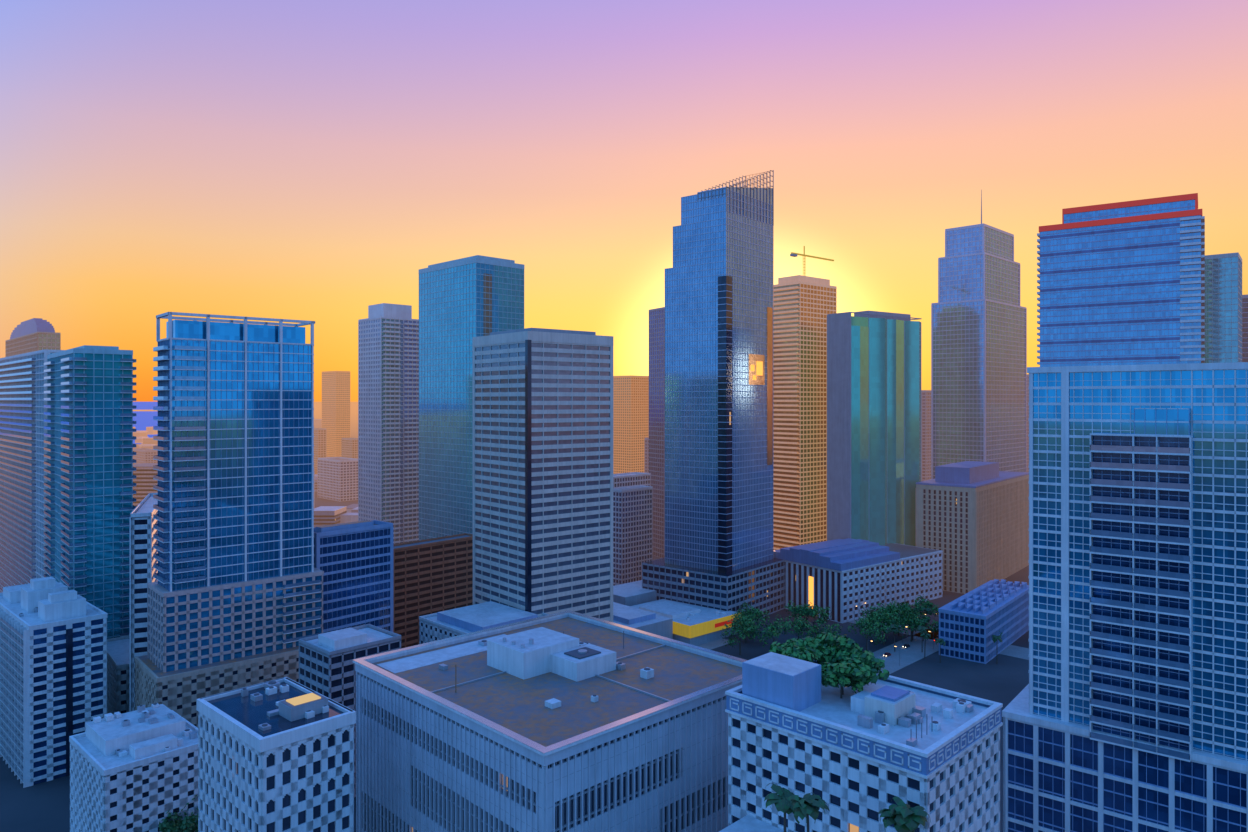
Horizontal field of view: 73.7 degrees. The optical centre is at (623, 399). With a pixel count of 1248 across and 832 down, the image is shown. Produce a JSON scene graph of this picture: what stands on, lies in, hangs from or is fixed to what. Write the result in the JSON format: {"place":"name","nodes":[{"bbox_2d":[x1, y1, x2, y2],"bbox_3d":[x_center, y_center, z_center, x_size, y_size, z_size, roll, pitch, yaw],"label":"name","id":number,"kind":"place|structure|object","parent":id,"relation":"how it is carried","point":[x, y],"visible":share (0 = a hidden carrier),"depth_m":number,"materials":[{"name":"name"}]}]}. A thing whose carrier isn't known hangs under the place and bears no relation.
{"place":"outdoors","nodes":[
{"label":"outdoors","id":0,"kind":"place"},
{"bbox_2d":[6,318,60,356],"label":"tower","id":1,"kind":"structure","parent":0,"point":[33,335],"depth_m":640.48,"materials":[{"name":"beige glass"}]},
{"bbox_2d":[133,402,157,443],"bbox_3d":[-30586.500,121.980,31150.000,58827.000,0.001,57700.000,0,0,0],"label":"bay water","id":2,"kind":"structure","parent":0,"point":[143,419],"depth_m":6150.94,"materials":[{"name":"blue liquid"}]},
{"bbox_2d":[314,469,314,507],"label":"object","id":3,"kind":"object","parent":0,"point":[314,488],"visible":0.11,"depth_m":911.12,"materials":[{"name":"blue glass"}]},
{"bbox_2d":[358,303,418,543],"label":"tower","id":4,"kind":"structure","parent":0,"point":[388,412],"depth_m":570.55,"materials":[{"name":"grey concrete"}]},
{"bbox_2d":[393,533,472,648],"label":"office building","id":5,"kind":"structure","parent":0,"point":[432,575],"depth_m":416.81,"materials":[{"name":"brown brick"}]},
{"bbox_2d":[419,255,523,539],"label":"tower","id":6,"kind":"structure","parent":0,"point":[463,302],"depth_m":498.57,"materials":[{"name":"teal glass"}]},
{"bbox_2d":[0,402,1028,831],"bbox_3d":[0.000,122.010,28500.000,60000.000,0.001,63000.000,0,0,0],"label":"ground","id":7,"kind":"structure","parent":0,"point":[44,806],"depth_m":367.13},
{"bbox_2d":[0,349,63,592],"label":"tower","id":8,"kind":"structure","parent":7,"relation":"on","point":[22,467],"depth_m":424.39,"materials":[{"name":"white glass"}]},
{"bbox_2d":[0,577,107,787],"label":"apartment building","id":9,"kind":"structure","parent":7,"relation":"on","point":[53,665],"depth_m":270.86,"materials":[{"name":"white concrete"}]},
{"bbox_2d":[44,345,135,638],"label":"tower","id":10,"kind":"structure","parent":7,"relation":"on","point":[89,484],"depth_m":338.38,"materials":[{"name":"teal glass"}]},
{"bbox_2d":[107,636,128,714],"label":"building","id":11,"kind":"structure","parent":7,"relation":"on","point":[117,674],"depth_m":307.09,"materials":[{"name":"grey concrete"}]},
{"bbox_2d":[69,703,197,831],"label":"block","id":12,"kind":"structure","parent":7,"relation":"on","point":[135,771],"depth_m":215.88,"materials":[{"name":"white concrete"}]},
{"bbox_2d":[129,493,157,711],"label":"block","id":13,"kind":"structure","parent":7,"relation":"on","point":[142,541],"depth_m":287.84,"materials":[{"name":"white concrete"}]},
{"bbox_2d":[133,448,157,463],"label":"building","id":14,"kind":"structure","parent":7,"relation":"on","point":[143,455],"depth_m":1209.69,"materials":[{"name":"beige concrete"}]},
{"bbox_2d":[158,810,197,831],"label":"tree","id":15,"kind":"object","parent":7,"relation":"on","point":[165,825],"visible":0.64,"depth_m":213.21,"materials":[{"name":"green plant"}]},
{"bbox_2d":[170,795,197,831],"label":"tree","id":16,"kind":"object","parent":7,"relation":"on","point":[195,818],"visible":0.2,"depth_m":216.15,"materials":[{"name":"green plant"}]},
{"bbox_2d":[177,820,195,831],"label":"tree","id":17,"kind":"object","parent":7,"relation":"on","point":[184,826],"visible":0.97,"depth_m":208.46,"materials":[{"name":"green plant"}]},
{"bbox_2d":[133,419,357,527],"bbox_3d":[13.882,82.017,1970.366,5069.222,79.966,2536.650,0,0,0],"label":"distant buildings","id":18,"kind":"structure","parent":7,"relation":"on","point":[144,480],"depth_m":792.12,"materials":[{"name":"beige concrete"}]},
{"bbox_2d":[135,312,364,727],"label":"tower","id":19,"kind":"structure","parent":7,"relation":"on","point":[235,595],"depth_m":281.76,"materials":[{"name":"blue glass"}]},
{"bbox_2d":[196,677,355,831],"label":"building","id":20,"kind":"structure","parent":7,"relation":"on","point":[276,755],"depth_m":147.51,"materials":[{"name":"white concrete"}]},
{"bbox_2d":[314,428,325,474],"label":"skyscraper","id":21,"kind":"structure","parent":7,"relation":"on","point":[319,442],"depth_m":1304.85,"materials":[{"name":"beige concrete"}]},
{"bbox_2d":[322,371,349,456],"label":"skyscraper","id":22,"kind":"structure","parent":7,"relation":"on","point":[336,404],"depth_m":1511.86,"materials":[{"name":"beige glass"}]},
{"bbox_2d":[318,457,357,500],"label":"building","id":23,"kind":"structure","parent":7,"relation":"on","point":[337,478],"depth_m":1012.25,"materials":[{"name":"beige concrete"}]},
{"bbox_2d":[342,438,357,458],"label":"building","id":24,"kind":"structure","parent":7,"relation":"on","point":[349,447],"depth_m":1255.94,"materials":[{"name":"beige concrete"}]},
{"bbox_2d":[299,624,400,796],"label":"office building","id":25,"kind":"structure","parent":7,"relation":"on","point":[326,666],"depth_m":256.33,"materials":[{"name":"white concrete"}]},
{"bbox_2d":[314,520,392,632],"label":"midrise","id":26,"kind":"structure","parent":7,"relation":"on","point":[353,561],"depth_m":322.68,"materials":[{"name":"blue glass"}]},
{"bbox_2d":[419,601,548,643],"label":"building","id":27,"kind":"structure","parent":7,"relation":"on","point":[458,621],"depth_m":322.29,"materials":[{"name":"white concrete"}]},
{"bbox_2d":[473,328,612,621],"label":"tower","id":28,"kind":"structure","parent":7,"relation":"on","point":[542,470],"depth_m":344.03,"materials":[{"name":"grey concrete"}]},
{"bbox_2d":[353,610,747,831],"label":"office","id":29,"kind":"structure","parent":7,"relation":"on","point":[568,721],"depth_m":159.10,"materials":[{"name":"grey concrete"}]},
{"bbox_2d":[613,375,648,473],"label":"skyscraper","id":30,"kind":"structure","parent":7,"relation":"on","point":[630,413],"depth_m":1111.02,"materials":[{"name":"beige glass"}]},
{"bbox_2d":[613,472,650,487],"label":"building","id":31,"kind":"structure","parent":7,"relation":"on","point":[629,479],"depth_m":574.24,"materials":[{"name":"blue concrete"}]},
{"bbox_2d":[613,485,652,585],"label":"office building","id":32,"kind":"structure","parent":7,"relation":"on","point":[632,529],"depth_m":526.20,"materials":[{"name":"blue concrete"}]},
{"bbox_2d":[644,438,648,472],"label":"building","id":33,"kind":"structure","parent":7,"relation":"on","point":[646,455],"depth_m":908.95,"materials":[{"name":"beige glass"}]},
{"bbox_2d":[613,580,741,645],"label":"low-rise building","id":34,"kind":"structure","parent":7,"relation":"on","point":[636,605],"depth_m":424.17,"materials":[{"name":"concrete"}]},
{"bbox_2d":[642,170,784,620],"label":"tower","id":35,"kind":"structure","parent":7,"relation":"on","point":[719,291],"depth_m":464.07,"materials":[{"name":"blue glass"}]},
{"bbox_2d":[720,613,761,642],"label":"tree","id":36,"kind":"object","parent":7,"relation":"on","point":[757,632],"visible":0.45,"depth_m":416.27,"materials":[{"name":"green plant"}]},
{"bbox_2d":[724,614,758,654],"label":"tree","id":37,"kind":"object","parent":7,"relation":"on","point":[738,633],"visible":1,"depth_m":396.46,"materials":[{"name":"green plant"}]},
{"bbox_2d":[734,602,767,640],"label":"tree","id":38,"kind":"object","parent":7,"relation":"on","point":[750,619],"visible":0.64,"depth_m":417.51,"materials":[{"name":"green plant"}]},
{"bbox_2d":[738,602,769,634],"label":"tree","id":39,"kind":"object","parent":7,"relation":"on","point":[756,609],"visible":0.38,"depth_m":432.31,"materials":[{"name":"green plant"}]},
{"bbox_2d":[758,615,796,646],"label":"tree","id":40,"kind":"object","parent":7,"relation":"on","point":[773,628],"visible":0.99,"depth_m":394.07,"materials":[{"name":"green plant"}]},
{"bbox_2d":[764,783,796,831],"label":"palm","id":41,"kind":"object","parent":7,"relation":"on","point":[780,799],"visible":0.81,"depth_m":120.78,"materials":[{"name":"green plant"}]},
{"bbox_2d":[779,616,813,639],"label":"tree","id":42,"kind":"object","parent":7,"relation":"on","point":[801,625],"visible":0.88,"depth_m":408.33,"materials":[{"name":"green plant"}]},
{"bbox_2d":[789,604,827,628],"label":"tree","id":43,"kind":"object","parent":7,"relation":"on","point":[813,614],"visible":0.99,"depth_m":427.84,"materials":[{"name":"green plant"}]},
{"bbox_2d":[785,600,831,631],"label":"tree","id":44,"kind":"object","parent":7,"relation":"on","point":[816,607],"visible":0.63,"depth_m":436.99,"materials":[{"name":"green plant"}]},
{"bbox_2d":[787,793,829,831],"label":"palm","id":45,"kind":"object","parent":7,"relation":"on","point":[807,805],"visible":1,"depth_m":114.80,"materials":[{"name":"green plant"}]},
{"bbox_2d":[808,622,841,637],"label":"tree","id":46,"kind":"object","parent":7,"relation":"on","point":[818,630],"visible":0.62,"depth_m":394.82,"materials":[{"name":"green plant"}]},
{"bbox_2d":[773,538,942,622],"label":"building","id":47,"kind":"structure","parent":7,"relation":"on","point":[841,578],"depth_m":477.98,"materials":[{"name":"white concrete"}]},
{"bbox_2d":[719,652,1002,831],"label":"office building","id":48,"kind":"structure","parent":7,"relation":"on","point":[858,761],"depth_m":129.15,"materials":[{"name":"white concrete"}]},
{"bbox_2d":[769,643,803,651],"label":"tree","id":49,"kind":"object","parent":48,"relation":"on","point":[781,645],"visible":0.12,"depth_m":149.79,"materials":[{"name":"green plant"}]},
{"bbox_2d":[770,638,822,660],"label":"tree","id":50,"kind":"object","parent":48,"relation":"on","point":[779,649],"visible":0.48,"depth_m":148.44,"materials":[{"name":"green plant"}]},
{"bbox_2d":[780,645,817,662],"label":"tree","id":51,"kind":"object","parent":48,"relation":"on","point":[798,652],"visible":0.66,"depth_m":143.72,"materials":[{"name":"green plant"}]},
{"bbox_2d":[802,636,828,662],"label":"tree","id":52,"kind":"object","parent":48,"relation":"on","point":[816,643],"visible":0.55,"depth_m":150.24,"materials":[{"name":"green plant"}]},
{"bbox_2d":[821,669,855,694],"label":"tree","id":53,"kind":"object","parent":48,"relation":"on","point":[848,685],"visible":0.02,"depth_m":140.49,"materials":[{"name":"green plant"}]},
{"bbox_2d":[818,632,862,664],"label":"tree","id":54,"kind":"object","parent":48,"relation":"on","point":[829,640],"visible":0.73,"depth_m":149.57,"materials":[{"name":"green plant"}]},
{"bbox_2d":[820,661,865,698],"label":"tree","id":55,"kind":"object","parent":48,"relation":"on","point":[830,675],"visible":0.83,"depth_m":136.95,"materials":[{"name":"green plant"}]},
{"bbox_2d":[836,643,859,661],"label":"tree","id":56,"kind":"object","parent":48,"relation":"on","point":[843,655],"visible":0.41,"depth_m":147.97,"materials":[{"name":"green plant"}]},
{"bbox_2d":[840,650,884,673],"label":"tree","id":57,"kind":"object","parent":48,"relation":"on","point":[855,656],"visible":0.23,"depth_m":143.24,"materials":[{"name":"green plant"}]},
{"bbox_2d":[842,651,889,684],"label":"tree","id":58,"kind":"object","parent":48,"relation":"on","point":[863,671],"visible":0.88,"depth_m":137.47,"materials":[{"name":"green plant"}]},
{"bbox_2d":[846,614,890,649],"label":"tree","id":59,"kind":"object","parent":7,"relation":"on","point":[871,630],"visible":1,"depth_m":402.72,"materials":[{"name":"green plant"}]},
{"bbox_2d":[827,311,921,545],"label":"tower","id":60,"kind":"structure","parent":7,"relation":"on","point":[873,417],"depth_m":532.46,"materials":[{"name":"teal glass"}]},
{"bbox_2d":[857,611,897,642],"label":"tree","id":61,"kind":"object","parent":7,"relation":"on","point":[885,617],"visible":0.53,"depth_m":413.84,"materials":[{"name":"green plant"}]},
{"bbox_2d":[860,603,899,635],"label":"tree","id":62,"kind":"object","parent":7,"relation":"on","point":[875,609],"visible":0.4,"depth_m":422.76,"materials":[{"name":"green plant"}]},
{"bbox_2d":[868,608,908,644],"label":"tree","id":63,"kind":"object","parent":7,"relation":"on","point":[890,623],"visible":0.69,"depth_m":412.92,"materials":[{"name":"green plant"}]},
{"bbox_2d":[881,599,913,635],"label":"tree","id":64,"kind":"object","parent":7,"relation":"on","point":[906,606],"visible":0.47,"depth_m":429.20,"materials":[{"name":"green plant"}]},
{"bbox_2d":[876,600,919,634],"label":"tree","id":65,"kind":"object","parent":7,"relation":"on","point":[898,608],"visible":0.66,"depth_m":429.37,"materials":[{"name":"green plant"}]},
{"bbox_2d":[877,804,920,831],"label":"palm","id":66,"kind":"object","parent":7,"relation":"on","point":[886,815],"visible":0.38,"depth_m":112.36,"materials":[{"name":"green plant"}]},
{"bbox_2d":[889,796,930,831],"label":"palm","id":67,"kind":"object","parent":7,"relation":"on","point":[910,818],"visible":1,"depth_m":110.43,"materials":[{"name":"green plant"}]},
{"bbox_2d":[920,632,930,658],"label":"palm","id":68,"kind":"object","parent":7,"relation":"on","point":[925,636],"visible":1,"depth_m":391.11,"materials":[{"name":"green plant"}]},
{"bbox_2d":[921,390,930,480],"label":"skyscraper","id":69,"kind":"structure","parent":7,"relation":"on","point":[925,435],"depth_m":902.34,"materials":[{"name":"brown glass"}]},
{"bbox_2d":[915,594,938,624],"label":"tree","id":70,"kind":"object","parent":7,"relation":"on","point":[926,604],"visible":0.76,"depth_m":448.39,"materials":[{"name":"green plant"}]},
{"bbox_2d":[927,620,938,632],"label":"tree","id":71,"kind":"object","parent":7,"relation":"on","point":[935,627],"visible":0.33,"depth_m":415.63,"materials":[{"name":"green plant"}]},
{"bbox_2d":[933,638,945,662],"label":"palm","id":72,"kind":"object","parent":7,"relation":"on","point":[941,641],"visible":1,"depth_m":385.29,"materials":[{"name":"green plant"}]},
{"bbox_2d":[915,461,1028,593],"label":"midrise","id":73,"kind":"structure","parent":7,"relation":"on","point":[972,520],"depth_m":538.72,"materials":[{"name":"beige concrete"}]},
{"bbox_2d":[938,579,1028,663],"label":"lowrise building","id":74,"kind":"structure","parent":7,"relation":"on","point":[972,622],"depth_m":397.81,"materials":[{"name":"concrete"},{"name":"glass"}]},
{"bbox_2d":[991,635,1001,663],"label":"palm","id":75,"kind":"object","parent":7,"relation":"on","point":[995,638],"visible":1,"depth_m":383.70,"materials":[{"name":"green plant"}]},
{"bbox_2d":[1027,374,1028,471],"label":"skyscraper","id":76,"kind":"structure","parent":7,"relation":"on","point":[1027,422],"depth_m":902.77,"materials":[{"name":"blue glass"}]},
{"bbox_2d":[0,0,1247,401],"label":"sky","id":77,"kind":"structure","parent":0,"point":[306,160],"materials":[{"name":"orange"}]},
{"bbox_2d":[649,307,664,557],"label":"tower","id":78,"kind":"structure","parent":0,"point":[657,393],"depth_m":647.92,"materials":[{"name":"brown glass"}]},
{"bbox_2d":[773,246,836,549],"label":"tower","id":79,"kind":"structure","parent":0,"point":[804,305],"depth_m":568.78,"materials":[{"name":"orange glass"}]},
{"bbox_2d":[696,609,1028,673],"bbox_3d":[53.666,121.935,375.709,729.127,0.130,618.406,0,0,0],"label":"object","id":80,"kind":"structure","parent":0,"point":[912,653],"depth_m":404.77,"materials":[{"name":"concrete"}]},
{"bbox_2d":[889,625,898,651],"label":"palm","id":81,"kind":"object","parent":80,"relation":"on","point":[894,628],"visible":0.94,"depth_m":402.77,"materials":[{"name":"green plant"}]},
{"bbox_2d":[895,609,929,641],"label":"tree","id":82,"kind":"object","parent":80,"relation":"on","point":[912,618],"visible":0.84,"depth_m":416.97,"materials":[{"name":"green plant"}]},
{"bbox_2d":[901,602,925,628],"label":"tree","id":83,"kind":"object","parent":80,"relation":"on","point":[920,611],"visible":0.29,"depth_m":442.32,"materials":[{"name":"green plant"}]},
{"bbox_2d":[899,610,930,640],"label":"tree","id":84,"kind":"object","parent":80,"relation":"on","point":[913,626],"visible":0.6,"depth_m":419.88,"materials":[{"name":"green plant"}]},
{"bbox_2d":[916,625,927,651],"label":"palm","id":85,"kind":"object","parent":80,"relation":"on","point":[921,628],"visible":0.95,"depth_m":401.06,"materials":[{"name":"green plant"}]},
{"bbox_2d":[922,608,932,616],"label":"tree","id":86,"kind":"object","parent":80,"relation":"on","point":[927,610],"visible":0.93,"depth_m":433.74,"materials":[{"name":"green plant"}]},
{"bbox_2d":[931,189,1026,478],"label":"tower","id":87,"kind":"structure","parent":0,"point":[978,362],"depth_m":640.04,"materials":[{"name":"grey glass"}]},
{"bbox_2d":[1037,193,1204,366],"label":"tower","id":88,"kind":"structure","parent":0,"point":[1121,283],"depth_m":460.05,"materials":[{"name":"blue glass"}]},
{"bbox_2d":[1002,362,1247,831],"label":"tower","id":89,"kind":"structure","parent":0,"point":[1125,709],"depth_m":158.56,"materials":[{"name":"blue glass"}]},
{"bbox_2d":[1201,252,1241,362],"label":"tower","id":90,"kind":"structure","parent":0,"point":[1223,309],"depth_m":475.18,"materials":[{"name":"teal glass"}]},
{"bbox_2d":[1242,294,1247,361],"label":"tower","id":91,"kind":"structure","parent":0,"point":[1244,328],"depth_m":568.50,"materials":[{"name":"blue glass"}]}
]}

